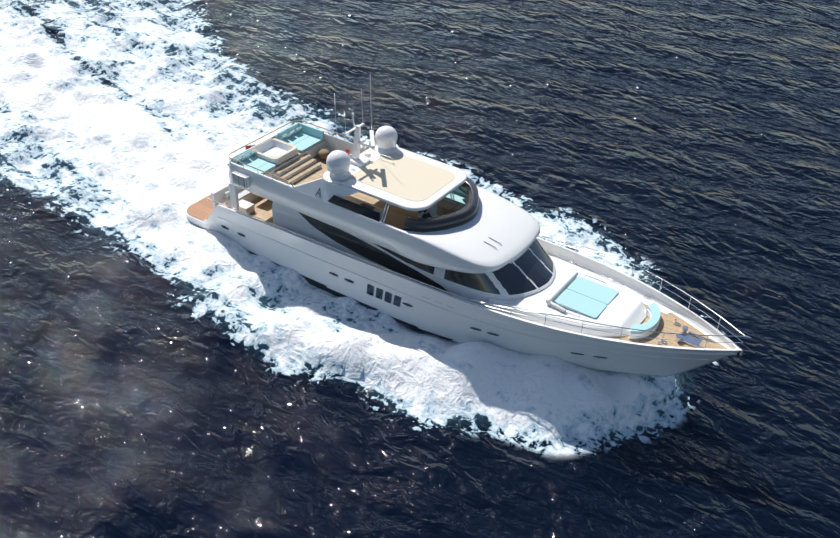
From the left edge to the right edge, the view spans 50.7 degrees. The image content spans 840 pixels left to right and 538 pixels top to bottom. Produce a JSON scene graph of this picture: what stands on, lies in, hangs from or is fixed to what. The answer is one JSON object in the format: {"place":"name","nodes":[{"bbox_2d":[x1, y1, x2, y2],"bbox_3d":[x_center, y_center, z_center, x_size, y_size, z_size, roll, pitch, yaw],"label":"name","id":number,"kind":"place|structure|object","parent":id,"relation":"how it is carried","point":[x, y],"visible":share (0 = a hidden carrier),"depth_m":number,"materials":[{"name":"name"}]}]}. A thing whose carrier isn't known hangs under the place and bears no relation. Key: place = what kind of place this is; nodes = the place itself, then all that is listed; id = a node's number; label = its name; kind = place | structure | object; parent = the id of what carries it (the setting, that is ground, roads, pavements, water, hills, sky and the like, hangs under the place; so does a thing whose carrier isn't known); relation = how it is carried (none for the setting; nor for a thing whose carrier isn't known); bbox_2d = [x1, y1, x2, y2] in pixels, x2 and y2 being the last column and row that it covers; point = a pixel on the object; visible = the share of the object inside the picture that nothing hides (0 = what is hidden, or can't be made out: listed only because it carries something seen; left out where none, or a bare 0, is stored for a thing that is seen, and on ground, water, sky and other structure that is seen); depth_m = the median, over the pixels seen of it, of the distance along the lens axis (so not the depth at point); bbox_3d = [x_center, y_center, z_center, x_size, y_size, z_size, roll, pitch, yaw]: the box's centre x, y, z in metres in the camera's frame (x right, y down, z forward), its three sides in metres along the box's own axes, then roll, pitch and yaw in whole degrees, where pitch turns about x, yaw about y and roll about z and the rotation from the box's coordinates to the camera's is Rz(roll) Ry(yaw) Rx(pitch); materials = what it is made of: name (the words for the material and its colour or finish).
{"place":"outdoors","nodes":[
{"label":"outdoors","id":0,"kind":"place"},
{"bbox_2d":[0,0,839,537],"bbox_3d":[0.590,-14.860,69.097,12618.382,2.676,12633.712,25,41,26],"label":"water","id":1,"kind":"structure","parent":0,"point":[168,368],"depth_m":49.08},
{"bbox_2d":[185,81,750,376],"bbox_3d":[0.796,-2.637,45.109,32.419,12.240,7.100,23,40,27],"label":"yacht","id":2,"kind":"object","parent":1,"relation":"on","point":[385,223],"visible":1,"depth_m":43.84,"materials":[{"name":"white plastic"}]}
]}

